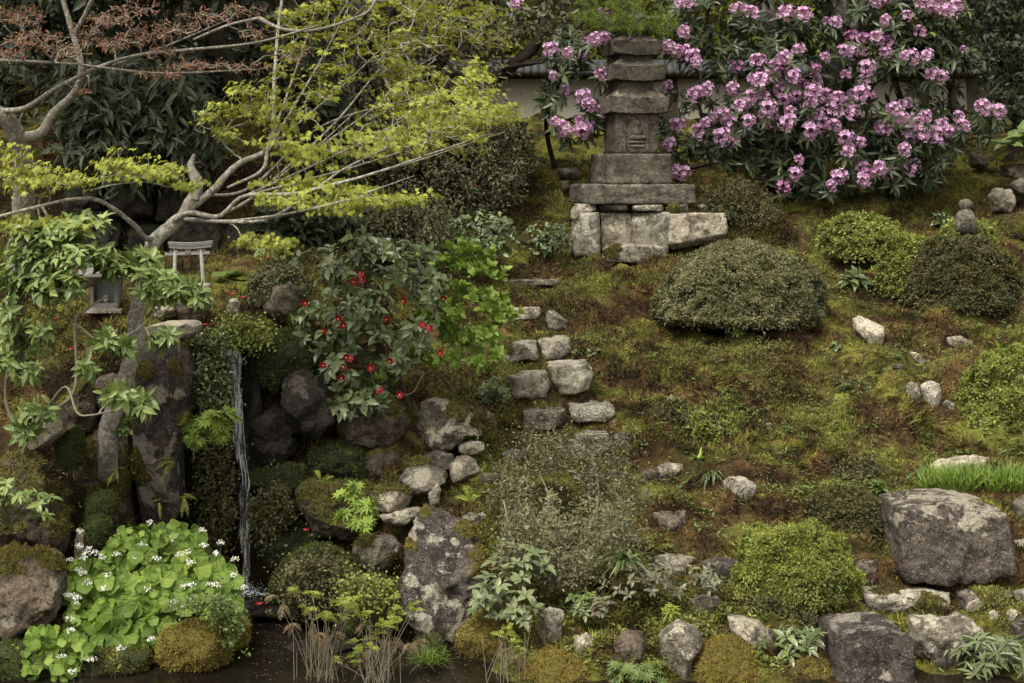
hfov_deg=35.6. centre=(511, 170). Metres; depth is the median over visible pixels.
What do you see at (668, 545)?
ground herbs
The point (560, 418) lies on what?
step stone
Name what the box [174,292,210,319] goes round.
rock
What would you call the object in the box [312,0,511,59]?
evergreen tree
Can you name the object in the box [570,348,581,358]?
leafy plant
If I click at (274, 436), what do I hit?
rock
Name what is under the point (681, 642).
boulder
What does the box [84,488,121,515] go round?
mossy rock
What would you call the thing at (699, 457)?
orchid plant
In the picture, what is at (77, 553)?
rock
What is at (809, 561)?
clipped shrub
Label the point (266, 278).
shrub
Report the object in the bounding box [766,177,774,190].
rock
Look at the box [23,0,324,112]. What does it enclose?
evergreen tree
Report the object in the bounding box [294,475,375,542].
mossy rock
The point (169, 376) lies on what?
standing stone
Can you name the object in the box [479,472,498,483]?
stone
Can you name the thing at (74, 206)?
wall stone
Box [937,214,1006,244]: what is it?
shrub
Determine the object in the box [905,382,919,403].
rock
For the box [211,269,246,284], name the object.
leafy plant
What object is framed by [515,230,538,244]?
rock
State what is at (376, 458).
rock
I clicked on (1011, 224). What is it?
mossy rock
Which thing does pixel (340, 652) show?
floating petals
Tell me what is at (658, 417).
leaf litter
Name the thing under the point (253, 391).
rock
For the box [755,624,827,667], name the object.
leafy plant
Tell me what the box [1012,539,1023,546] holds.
rock
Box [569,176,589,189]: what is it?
rock
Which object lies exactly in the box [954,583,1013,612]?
rock
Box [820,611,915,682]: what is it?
boulder
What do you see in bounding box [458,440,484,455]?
rock
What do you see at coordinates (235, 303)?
rock
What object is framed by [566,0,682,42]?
pine branch
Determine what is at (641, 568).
stone
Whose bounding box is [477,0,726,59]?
evergreen tree
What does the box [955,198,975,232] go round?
stone marker
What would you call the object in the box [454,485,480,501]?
fern
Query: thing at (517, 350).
step stone
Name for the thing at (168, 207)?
wall stone
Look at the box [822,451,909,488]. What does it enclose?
shrub
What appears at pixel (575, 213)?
platform stone
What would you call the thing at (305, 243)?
rock
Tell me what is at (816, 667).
mossy rock
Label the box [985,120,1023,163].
leafy plant
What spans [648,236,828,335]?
clipped shrub
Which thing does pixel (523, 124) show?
evergreen shrub
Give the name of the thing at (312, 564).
creeper
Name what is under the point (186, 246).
miniature torii
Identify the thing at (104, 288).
miniature shrine
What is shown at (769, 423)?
stone
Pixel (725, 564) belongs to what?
rock
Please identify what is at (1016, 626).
rock
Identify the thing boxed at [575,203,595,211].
platform stone
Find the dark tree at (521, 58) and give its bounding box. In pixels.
[438,0,594,152]
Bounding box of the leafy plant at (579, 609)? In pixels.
[570,600,593,622]
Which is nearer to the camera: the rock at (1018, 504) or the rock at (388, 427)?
the rock at (1018, 504)
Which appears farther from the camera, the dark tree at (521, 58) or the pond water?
the dark tree at (521, 58)
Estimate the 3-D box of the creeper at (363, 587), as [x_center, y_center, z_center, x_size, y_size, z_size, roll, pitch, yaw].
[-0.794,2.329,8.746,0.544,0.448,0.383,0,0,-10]
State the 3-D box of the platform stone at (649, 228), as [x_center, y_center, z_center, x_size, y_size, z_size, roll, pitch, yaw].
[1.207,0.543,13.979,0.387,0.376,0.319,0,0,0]
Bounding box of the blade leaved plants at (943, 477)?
[908,458,1023,493]
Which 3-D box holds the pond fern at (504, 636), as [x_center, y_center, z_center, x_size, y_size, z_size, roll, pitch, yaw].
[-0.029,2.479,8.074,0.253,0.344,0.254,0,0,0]
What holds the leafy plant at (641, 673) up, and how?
on the ground at (250, 562)
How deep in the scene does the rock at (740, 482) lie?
9.96 m
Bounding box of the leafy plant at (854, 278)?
[836,265,875,291]
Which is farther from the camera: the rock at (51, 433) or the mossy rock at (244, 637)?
the rock at (51, 433)
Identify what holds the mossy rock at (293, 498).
on the ground at (250, 562)
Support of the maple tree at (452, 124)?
on the ground at (250, 562)
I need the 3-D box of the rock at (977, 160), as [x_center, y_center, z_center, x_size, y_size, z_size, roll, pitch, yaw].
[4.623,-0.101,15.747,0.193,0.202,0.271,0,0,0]
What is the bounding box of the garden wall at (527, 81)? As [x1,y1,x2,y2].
[299,60,980,122]
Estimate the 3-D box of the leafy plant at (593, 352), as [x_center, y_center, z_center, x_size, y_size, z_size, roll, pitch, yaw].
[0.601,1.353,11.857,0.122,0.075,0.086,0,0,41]
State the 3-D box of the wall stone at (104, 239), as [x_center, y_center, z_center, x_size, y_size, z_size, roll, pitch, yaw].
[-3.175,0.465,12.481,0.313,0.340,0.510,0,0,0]
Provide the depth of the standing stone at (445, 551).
8.72 m
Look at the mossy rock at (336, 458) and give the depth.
9.93 m
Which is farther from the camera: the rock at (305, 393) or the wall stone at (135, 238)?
the wall stone at (135, 238)
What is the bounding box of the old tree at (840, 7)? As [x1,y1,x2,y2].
[760,0,872,190]
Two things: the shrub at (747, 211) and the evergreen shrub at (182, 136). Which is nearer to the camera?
the evergreen shrub at (182, 136)
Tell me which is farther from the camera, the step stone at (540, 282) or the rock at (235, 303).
the step stone at (540, 282)
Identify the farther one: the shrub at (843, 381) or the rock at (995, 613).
the shrub at (843, 381)
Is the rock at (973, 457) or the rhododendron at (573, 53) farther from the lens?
the rhododendron at (573, 53)
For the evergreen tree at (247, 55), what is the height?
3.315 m
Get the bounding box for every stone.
[61,176,106,213]
[85,208,122,249]
[108,177,156,220]
[127,223,165,255]
[127,338,196,527]
[155,186,204,221]
[170,217,221,251]
[224,223,260,253]
[398,504,496,647]
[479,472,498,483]
[492,334,538,362]
[502,449,527,464]
[503,279,557,286]
[508,369,550,398]
[514,307,540,320]
[522,406,567,430]
[538,335,571,359]
[545,310,567,330]
[546,359,592,395]
[557,426,612,456]
[567,400,615,422]
[570,211,600,256]
[571,206,578,219]
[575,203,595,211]
[597,204,627,210]
[599,212,631,251]
[601,242,665,263]
[606,470,631,481]
[628,204,663,211]
[628,564,646,573]
[630,211,670,253]
[664,202,687,213]
[668,212,727,249]
[765,422,772,428]
[892,364,905,369]
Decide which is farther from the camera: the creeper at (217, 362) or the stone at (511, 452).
the stone at (511, 452)
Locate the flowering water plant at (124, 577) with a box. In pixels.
[55,519,247,659]
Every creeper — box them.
[184,314,247,432]
[184,421,253,564]
[203,302,289,368]
[220,458,306,557]
[252,534,378,632]
[317,551,410,632]
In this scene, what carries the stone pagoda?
on the platform stone at (646, 207)
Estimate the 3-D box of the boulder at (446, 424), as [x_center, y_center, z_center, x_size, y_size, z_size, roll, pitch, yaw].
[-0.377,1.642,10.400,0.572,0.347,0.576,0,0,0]
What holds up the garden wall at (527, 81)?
on the ground at (250, 562)
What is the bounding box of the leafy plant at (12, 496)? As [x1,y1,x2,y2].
[0,477,61,526]
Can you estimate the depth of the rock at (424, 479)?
9.70 m
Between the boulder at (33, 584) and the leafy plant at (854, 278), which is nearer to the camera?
the boulder at (33, 584)
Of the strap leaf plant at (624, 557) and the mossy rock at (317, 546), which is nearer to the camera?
the strap leaf plant at (624, 557)
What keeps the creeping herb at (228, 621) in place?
on the mossy rock at (199, 648)
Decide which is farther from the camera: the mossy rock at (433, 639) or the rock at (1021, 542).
the rock at (1021, 542)
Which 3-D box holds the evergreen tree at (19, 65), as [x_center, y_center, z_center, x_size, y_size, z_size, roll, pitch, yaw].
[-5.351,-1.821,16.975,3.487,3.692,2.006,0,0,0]
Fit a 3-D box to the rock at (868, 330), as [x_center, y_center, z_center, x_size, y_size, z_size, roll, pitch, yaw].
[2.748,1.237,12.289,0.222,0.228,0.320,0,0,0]
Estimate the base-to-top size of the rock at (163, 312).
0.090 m
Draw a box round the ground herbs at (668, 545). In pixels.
[493,435,807,672]
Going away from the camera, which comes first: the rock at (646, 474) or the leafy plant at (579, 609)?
the leafy plant at (579, 609)
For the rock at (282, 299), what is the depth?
10.81 m
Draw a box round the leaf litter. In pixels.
[0,79,1022,647]
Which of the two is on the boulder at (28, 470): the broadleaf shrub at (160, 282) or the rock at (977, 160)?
the broadleaf shrub at (160, 282)
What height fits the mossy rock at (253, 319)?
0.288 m
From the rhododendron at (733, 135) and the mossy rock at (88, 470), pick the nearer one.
the mossy rock at (88, 470)
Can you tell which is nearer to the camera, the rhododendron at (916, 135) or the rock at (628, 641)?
the rock at (628, 641)
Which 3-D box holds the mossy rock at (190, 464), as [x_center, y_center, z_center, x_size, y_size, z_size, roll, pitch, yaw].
[-1.920,1.835,10.130,0.419,1.565,0.509,0,0,0]
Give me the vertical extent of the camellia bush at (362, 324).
1.278 m
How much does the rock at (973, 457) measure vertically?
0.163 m
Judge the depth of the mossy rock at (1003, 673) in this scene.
8.22 m
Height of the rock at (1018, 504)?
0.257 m
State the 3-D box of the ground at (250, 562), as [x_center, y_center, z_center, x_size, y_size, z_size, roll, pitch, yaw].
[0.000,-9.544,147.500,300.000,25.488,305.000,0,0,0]
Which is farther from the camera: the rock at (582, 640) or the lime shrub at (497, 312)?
the lime shrub at (497, 312)
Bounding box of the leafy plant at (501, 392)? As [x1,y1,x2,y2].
[472,376,511,403]
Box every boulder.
[0,448,76,556]
[0,540,69,639]
[412,397,497,451]
[659,619,702,679]
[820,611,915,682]
[878,488,1016,586]
[908,611,980,667]
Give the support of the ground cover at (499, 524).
on the ground at (250, 562)
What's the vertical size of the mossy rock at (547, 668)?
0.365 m
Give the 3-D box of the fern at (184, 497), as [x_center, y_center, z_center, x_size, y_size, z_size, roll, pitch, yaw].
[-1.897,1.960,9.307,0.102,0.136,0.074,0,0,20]
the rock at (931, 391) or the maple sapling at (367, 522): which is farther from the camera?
the rock at (931, 391)
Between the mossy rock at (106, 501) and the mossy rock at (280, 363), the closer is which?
the mossy rock at (106, 501)
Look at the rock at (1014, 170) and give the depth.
15.05 m
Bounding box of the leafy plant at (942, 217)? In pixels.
[927,210,953,228]
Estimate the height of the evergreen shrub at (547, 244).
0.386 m
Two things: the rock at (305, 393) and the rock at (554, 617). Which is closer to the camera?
the rock at (554, 617)
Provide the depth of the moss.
11.28 m
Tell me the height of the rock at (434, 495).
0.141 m
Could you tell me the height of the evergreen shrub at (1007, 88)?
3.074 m
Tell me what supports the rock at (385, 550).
on the ground at (250, 562)
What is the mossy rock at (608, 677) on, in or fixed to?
on the ground at (250, 562)
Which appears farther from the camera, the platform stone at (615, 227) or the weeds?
the platform stone at (615, 227)
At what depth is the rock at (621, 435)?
10.71 m
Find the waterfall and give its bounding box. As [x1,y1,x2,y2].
[231,349,268,600]
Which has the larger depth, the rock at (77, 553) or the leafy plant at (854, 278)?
the leafy plant at (854, 278)
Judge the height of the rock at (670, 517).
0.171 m
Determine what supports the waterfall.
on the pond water
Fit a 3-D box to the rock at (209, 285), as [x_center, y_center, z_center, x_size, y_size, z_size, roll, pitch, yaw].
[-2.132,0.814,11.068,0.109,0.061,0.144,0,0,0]
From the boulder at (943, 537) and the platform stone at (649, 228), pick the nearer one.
the boulder at (943, 537)
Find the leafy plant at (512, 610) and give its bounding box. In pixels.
[466,562,547,631]
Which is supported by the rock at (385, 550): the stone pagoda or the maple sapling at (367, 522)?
the maple sapling at (367, 522)
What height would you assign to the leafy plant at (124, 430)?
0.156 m
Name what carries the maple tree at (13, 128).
on the ground at (250, 562)
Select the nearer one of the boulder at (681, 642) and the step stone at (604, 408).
the boulder at (681, 642)
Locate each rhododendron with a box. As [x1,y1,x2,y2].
[505,0,635,168]
[655,0,863,205]
[838,0,1021,197]
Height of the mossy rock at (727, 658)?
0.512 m
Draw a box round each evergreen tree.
[0,0,161,122]
[0,0,163,75]
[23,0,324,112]
[114,0,305,107]
[133,0,349,115]
[184,31,378,203]
[246,0,526,189]
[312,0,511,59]
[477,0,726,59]
[690,0,992,82]
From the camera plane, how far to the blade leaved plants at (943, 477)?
10.06 m
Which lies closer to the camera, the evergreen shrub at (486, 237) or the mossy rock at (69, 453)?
the mossy rock at (69, 453)
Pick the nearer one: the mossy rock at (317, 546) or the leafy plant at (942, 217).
the mossy rock at (317, 546)
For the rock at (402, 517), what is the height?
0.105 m
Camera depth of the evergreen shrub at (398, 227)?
12.66 m
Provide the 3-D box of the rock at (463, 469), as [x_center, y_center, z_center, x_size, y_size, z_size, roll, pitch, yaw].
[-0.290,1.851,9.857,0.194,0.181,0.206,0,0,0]
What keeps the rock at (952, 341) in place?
on the ground at (250, 562)
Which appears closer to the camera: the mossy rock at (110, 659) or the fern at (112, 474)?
the mossy rock at (110, 659)
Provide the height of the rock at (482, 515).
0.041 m
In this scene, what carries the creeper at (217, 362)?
hanging from the mossy rock at (190, 464)
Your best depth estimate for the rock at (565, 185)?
15.14 m
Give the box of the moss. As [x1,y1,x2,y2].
[0,70,1023,682]
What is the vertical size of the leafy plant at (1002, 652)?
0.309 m
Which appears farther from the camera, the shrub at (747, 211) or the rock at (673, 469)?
the shrub at (747, 211)
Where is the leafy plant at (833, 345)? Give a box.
[829,341,842,351]
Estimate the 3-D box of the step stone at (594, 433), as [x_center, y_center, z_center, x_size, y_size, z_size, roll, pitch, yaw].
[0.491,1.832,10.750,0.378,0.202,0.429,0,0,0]
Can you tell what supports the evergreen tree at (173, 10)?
on the ground at (250, 562)
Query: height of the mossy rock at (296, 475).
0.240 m
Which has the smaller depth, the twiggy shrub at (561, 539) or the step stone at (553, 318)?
the twiggy shrub at (561, 539)
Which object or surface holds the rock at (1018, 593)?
on the ground at (250, 562)
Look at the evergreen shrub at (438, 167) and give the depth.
14.28 m
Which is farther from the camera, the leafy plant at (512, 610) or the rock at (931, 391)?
the rock at (931, 391)
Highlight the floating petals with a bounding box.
[248,620,483,680]
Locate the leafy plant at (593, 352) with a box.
[585,347,599,356]
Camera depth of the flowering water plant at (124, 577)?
8.67 m
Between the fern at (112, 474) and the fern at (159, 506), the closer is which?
the fern at (112, 474)
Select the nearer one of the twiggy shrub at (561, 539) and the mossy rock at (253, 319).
the twiggy shrub at (561, 539)
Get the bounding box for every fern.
[107,467,122,484]
[150,499,170,514]
[153,456,174,479]
[179,494,194,517]
[265,586,363,682]
[315,470,332,482]
[331,593,426,682]
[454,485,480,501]
[481,622,530,682]
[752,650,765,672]
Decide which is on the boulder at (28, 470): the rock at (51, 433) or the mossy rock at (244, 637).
the rock at (51, 433)
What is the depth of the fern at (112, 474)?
9.17 m
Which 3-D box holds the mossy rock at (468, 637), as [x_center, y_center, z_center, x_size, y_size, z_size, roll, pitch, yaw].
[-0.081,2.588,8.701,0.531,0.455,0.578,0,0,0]
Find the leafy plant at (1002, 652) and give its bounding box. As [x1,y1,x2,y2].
[929,625,1023,679]
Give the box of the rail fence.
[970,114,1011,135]
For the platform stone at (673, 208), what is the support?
on the platform stone at (687, 229)
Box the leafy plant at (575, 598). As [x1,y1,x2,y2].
[565,589,595,603]
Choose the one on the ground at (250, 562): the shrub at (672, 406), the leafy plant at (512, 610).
the shrub at (672, 406)
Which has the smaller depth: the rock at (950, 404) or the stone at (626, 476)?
the stone at (626, 476)
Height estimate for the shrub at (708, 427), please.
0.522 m
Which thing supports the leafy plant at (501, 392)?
on the ground at (250, 562)
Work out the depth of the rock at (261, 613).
9.15 m
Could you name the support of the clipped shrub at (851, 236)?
on the ground at (250, 562)
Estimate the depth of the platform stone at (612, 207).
13.82 m
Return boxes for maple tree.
[0,0,375,273]
[0,0,529,482]
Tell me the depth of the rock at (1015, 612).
8.74 m
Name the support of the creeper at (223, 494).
attached to the mossy rock at (190, 464)
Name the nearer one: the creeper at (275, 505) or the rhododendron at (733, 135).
the creeper at (275, 505)
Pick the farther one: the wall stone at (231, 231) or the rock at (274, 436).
the wall stone at (231, 231)
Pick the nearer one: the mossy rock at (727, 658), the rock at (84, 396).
the mossy rock at (727, 658)
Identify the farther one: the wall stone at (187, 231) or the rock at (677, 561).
the wall stone at (187, 231)
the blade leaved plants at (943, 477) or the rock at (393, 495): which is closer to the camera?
the rock at (393, 495)
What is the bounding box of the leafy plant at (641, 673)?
[604,660,667,682]
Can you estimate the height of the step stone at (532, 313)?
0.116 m
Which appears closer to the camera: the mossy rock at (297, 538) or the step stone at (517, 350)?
the mossy rock at (297, 538)
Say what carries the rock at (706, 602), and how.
on the ground at (250, 562)
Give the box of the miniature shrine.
[78,267,134,312]
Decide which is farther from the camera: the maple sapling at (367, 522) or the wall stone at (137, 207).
the wall stone at (137, 207)
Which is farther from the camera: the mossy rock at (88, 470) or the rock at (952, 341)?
the rock at (952, 341)
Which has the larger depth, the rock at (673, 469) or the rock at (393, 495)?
the rock at (673, 469)
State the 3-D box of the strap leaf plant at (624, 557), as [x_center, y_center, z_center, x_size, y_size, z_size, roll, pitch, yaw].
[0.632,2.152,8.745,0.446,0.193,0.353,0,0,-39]
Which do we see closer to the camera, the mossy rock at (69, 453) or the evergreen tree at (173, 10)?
the mossy rock at (69, 453)
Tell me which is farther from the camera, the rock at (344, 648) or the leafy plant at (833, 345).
the leafy plant at (833, 345)
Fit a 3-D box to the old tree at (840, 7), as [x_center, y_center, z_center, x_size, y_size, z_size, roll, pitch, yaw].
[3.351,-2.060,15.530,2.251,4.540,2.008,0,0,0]
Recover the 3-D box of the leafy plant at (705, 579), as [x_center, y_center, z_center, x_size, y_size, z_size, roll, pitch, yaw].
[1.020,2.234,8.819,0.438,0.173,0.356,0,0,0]
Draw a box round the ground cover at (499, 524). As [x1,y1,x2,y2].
[369,172,1023,671]
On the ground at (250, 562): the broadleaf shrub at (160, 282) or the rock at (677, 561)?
the rock at (677, 561)
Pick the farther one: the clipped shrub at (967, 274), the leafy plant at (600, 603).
the clipped shrub at (967, 274)
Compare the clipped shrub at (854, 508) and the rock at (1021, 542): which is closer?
the rock at (1021, 542)
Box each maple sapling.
[179,405,242,461]
[332,479,379,546]
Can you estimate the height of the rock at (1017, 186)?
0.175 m
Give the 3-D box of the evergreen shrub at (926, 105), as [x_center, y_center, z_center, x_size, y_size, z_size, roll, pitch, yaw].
[3.210,-0.258,16.809,3.741,1.342,1.454,0,0,0]
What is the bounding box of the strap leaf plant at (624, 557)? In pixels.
[589,543,658,584]
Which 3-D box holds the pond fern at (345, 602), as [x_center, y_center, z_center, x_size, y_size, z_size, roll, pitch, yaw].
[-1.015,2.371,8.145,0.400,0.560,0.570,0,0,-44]
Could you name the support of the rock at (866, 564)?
on the ground at (250, 562)
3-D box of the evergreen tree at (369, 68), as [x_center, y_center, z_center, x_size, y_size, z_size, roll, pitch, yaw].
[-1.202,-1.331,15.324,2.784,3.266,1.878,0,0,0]
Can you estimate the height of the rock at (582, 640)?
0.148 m
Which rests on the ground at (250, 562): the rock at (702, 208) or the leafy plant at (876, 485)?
the leafy plant at (876, 485)
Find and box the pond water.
[0,585,1023,682]
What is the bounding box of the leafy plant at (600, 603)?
[588,596,617,617]
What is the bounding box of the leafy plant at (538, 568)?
[480,542,555,588]
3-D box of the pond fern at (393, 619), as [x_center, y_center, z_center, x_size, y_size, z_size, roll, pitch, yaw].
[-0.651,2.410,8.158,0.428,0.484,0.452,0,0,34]
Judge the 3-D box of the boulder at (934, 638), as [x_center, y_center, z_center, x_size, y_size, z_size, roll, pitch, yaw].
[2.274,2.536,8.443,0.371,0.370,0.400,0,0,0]
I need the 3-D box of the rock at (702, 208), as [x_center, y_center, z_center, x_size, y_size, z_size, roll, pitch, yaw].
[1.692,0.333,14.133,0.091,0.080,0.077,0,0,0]
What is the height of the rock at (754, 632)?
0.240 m
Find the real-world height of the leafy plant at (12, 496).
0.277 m
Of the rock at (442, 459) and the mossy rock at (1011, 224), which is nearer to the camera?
the rock at (442, 459)
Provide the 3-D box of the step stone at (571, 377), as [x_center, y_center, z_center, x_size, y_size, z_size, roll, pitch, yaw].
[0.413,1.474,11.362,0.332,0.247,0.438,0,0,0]
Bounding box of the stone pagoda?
[568,0,695,204]
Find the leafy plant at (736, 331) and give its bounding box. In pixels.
[732,327,747,336]
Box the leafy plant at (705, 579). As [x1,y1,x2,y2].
[659,557,734,596]
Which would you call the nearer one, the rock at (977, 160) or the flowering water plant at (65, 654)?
the flowering water plant at (65, 654)
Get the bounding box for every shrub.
[0,208,214,453]
[32,48,233,205]
[236,192,381,255]
[242,254,317,312]
[335,188,458,267]
[352,97,538,227]
[367,235,525,396]
[439,206,519,262]
[446,395,681,618]
[454,121,543,197]
[525,217,575,257]
[638,390,696,431]
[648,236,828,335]
[656,87,975,160]
[670,386,748,448]
[693,170,785,231]
[727,516,868,616]
[803,483,884,541]
[808,207,902,264]
[820,370,882,399]
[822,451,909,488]
[869,231,925,301]
[899,232,1023,320]
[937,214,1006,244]
[954,339,1023,434]
[957,0,1023,162]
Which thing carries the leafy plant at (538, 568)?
on the ground at (250, 562)
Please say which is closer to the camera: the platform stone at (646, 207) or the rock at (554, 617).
the rock at (554, 617)
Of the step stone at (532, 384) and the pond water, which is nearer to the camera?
the pond water
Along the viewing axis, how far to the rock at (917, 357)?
11.54 m
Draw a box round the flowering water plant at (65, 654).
[11,624,125,682]
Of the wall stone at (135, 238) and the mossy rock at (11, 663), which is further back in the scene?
the wall stone at (135, 238)
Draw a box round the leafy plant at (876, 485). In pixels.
[868,479,888,493]
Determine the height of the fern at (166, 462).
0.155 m
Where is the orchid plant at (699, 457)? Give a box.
[690,446,703,459]
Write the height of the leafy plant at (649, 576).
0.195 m
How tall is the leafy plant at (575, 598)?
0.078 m
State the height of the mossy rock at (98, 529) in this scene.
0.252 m
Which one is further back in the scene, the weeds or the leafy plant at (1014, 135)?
the leafy plant at (1014, 135)
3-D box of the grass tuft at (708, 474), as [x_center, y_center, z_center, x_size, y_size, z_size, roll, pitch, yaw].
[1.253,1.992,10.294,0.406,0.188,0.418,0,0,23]
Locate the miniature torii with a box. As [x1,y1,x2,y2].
[165,240,212,284]
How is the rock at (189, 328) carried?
on the standing stone at (169, 376)
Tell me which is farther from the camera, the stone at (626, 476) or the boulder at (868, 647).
the stone at (626, 476)
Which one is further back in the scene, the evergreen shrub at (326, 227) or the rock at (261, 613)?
the evergreen shrub at (326, 227)
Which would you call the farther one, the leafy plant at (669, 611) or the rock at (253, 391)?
the rock at (253, 391)
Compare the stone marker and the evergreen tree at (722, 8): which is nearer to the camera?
the stone marker
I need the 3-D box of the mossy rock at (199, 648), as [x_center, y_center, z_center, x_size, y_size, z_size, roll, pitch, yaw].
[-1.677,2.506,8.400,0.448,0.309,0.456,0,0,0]
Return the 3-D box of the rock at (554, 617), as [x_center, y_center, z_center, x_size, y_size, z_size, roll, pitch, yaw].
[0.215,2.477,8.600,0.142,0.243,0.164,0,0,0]
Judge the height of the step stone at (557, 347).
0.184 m
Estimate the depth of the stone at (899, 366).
11.38 m
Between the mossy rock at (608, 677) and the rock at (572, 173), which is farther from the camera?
the rock at (572, 173)
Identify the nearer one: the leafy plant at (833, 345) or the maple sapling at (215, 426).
the maple sapling at (215, 426)
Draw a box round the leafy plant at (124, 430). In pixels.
[113,412,138,438]
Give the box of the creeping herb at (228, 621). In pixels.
[156,577,257,658]
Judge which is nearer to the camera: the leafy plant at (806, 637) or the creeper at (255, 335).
the leafy plant at (806, 637)
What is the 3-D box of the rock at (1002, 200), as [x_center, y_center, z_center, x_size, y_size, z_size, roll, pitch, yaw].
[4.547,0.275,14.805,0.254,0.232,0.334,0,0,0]
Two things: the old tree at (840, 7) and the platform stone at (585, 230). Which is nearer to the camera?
the platform stone at (585, 230)
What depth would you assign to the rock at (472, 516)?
9.12 m
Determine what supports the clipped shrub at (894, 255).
on the ground at (250, 562)
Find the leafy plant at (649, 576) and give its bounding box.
[597,560,683,600]
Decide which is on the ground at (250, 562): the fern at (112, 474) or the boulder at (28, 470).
the boulder at (28, 470)
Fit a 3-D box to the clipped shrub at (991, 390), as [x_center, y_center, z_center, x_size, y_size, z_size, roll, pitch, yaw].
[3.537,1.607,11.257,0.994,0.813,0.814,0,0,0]
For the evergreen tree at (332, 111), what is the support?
on the ground at (250, 562)
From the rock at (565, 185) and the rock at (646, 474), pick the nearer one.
the rock at (646, 474)
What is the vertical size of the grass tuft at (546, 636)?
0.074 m
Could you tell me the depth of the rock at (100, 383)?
9.72 m
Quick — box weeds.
[582,317,1023,545]
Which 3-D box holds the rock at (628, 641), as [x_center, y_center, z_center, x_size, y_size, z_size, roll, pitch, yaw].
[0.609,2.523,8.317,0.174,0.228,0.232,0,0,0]
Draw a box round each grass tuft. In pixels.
[404,644,460,672]
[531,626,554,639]
[682,461,728,492]
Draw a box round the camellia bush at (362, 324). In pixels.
[250,224,457,422]
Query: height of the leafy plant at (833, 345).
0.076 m
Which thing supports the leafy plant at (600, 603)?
on the ground at (250, 562)
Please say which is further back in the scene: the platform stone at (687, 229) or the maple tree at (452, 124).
the platform stone at (687, 229)
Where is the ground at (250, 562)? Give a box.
[0,0,1023,682]
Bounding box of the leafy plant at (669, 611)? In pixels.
[660,602,681,621]
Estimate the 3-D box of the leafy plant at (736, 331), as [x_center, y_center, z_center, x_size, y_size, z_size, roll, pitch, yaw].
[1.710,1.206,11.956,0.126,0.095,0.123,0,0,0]
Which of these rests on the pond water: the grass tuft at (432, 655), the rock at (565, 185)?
the grass tuft at (432, 655)
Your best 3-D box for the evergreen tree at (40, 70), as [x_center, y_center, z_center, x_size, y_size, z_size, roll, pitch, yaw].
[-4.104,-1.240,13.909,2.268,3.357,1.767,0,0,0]
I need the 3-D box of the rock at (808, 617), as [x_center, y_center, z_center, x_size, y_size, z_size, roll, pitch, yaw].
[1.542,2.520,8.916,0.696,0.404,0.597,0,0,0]
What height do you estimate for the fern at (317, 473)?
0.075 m
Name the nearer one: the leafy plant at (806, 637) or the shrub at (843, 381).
the leafy plant at (806, 637)
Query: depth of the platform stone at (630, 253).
13.63 m
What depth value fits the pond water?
8.30 m
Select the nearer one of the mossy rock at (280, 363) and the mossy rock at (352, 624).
the mossy rock at (352, 624)
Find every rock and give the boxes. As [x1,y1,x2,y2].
[0,634,50,680]
[27,405,70,450]
[51,425,89,473]
[54,376,98,433]
[72,418,135,527]
[74,530,86,558]
[82,643,155,676]
[83,510,113,550]
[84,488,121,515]
[95,373,124,418]
[147,320,202,339]
[152,616,235,672]
[153,305,174,317]
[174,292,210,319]
[184,337,240,556]
[195,603,252,650]
[203,283,211,289]
[209,311,275,352]
[227,298,240,315]
[234,350,264,504]
[245,460,310,497]
[250,398,297,466]
[251,606,297,618]
[255,327,319,393]
[256,519,322,570]
[263,282,299,324]
[266,540,369,621]
[272,491,302,526]
[280,369,337,440]
[283,638,355,655]
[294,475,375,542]
[296,229,330,248]
[307,438,366,479]
[333,382,411,447]
[337,571,411,634]
[351,533,404,573]
[365,444,402,478]
[368,479,414,512]
[379,506,419,525]
[397,464,447,494]
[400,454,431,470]
[407,632,448,665]
[425,449,453,469]
[428,484,440,505]
[449,455,480,483]
[451,602,536,660]
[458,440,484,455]
[462,512,482,523]
[477,512,486,519]
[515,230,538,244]
[520,647,591,682]
[539,606,564,642]
[558,167,579,179]
[561,180,569,190]
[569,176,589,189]
[573,633,593,653]
[604,670,655,682]
[610,431,631,447]
[613,629,644,664]
[642,468,658,480]
[653,510,685,531]
[653,553,695,576]
[655,462,682,478]
[688,593,724,613]
[691,631,762,682]
[698,204,707,212]
[701,556,737,579]
[723,476,756,500]
[727,614,777,651]
[737,590,833,628]
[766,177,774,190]
[792,650,832,679]
[852,315,884,344]
[855,559,876,573]
[862,580,951,612]
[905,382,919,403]
[910,352,925,363]
[920,381,941,407]
[931,454,990,470]
[942,400,955,409]
[947,336,972,346]
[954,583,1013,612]
[964,664,1011,676]
[968,150,989,170]
[987,211,1023,241]
[988,188,1015,212]
[989,610,998,619]
[999,163,1023,178]
[1006,609,1020,620]
[1010,177,1023,194]
[1010,617,1023,639]
[1012,494,1023,520]
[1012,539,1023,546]
[1013,589,1023,602]

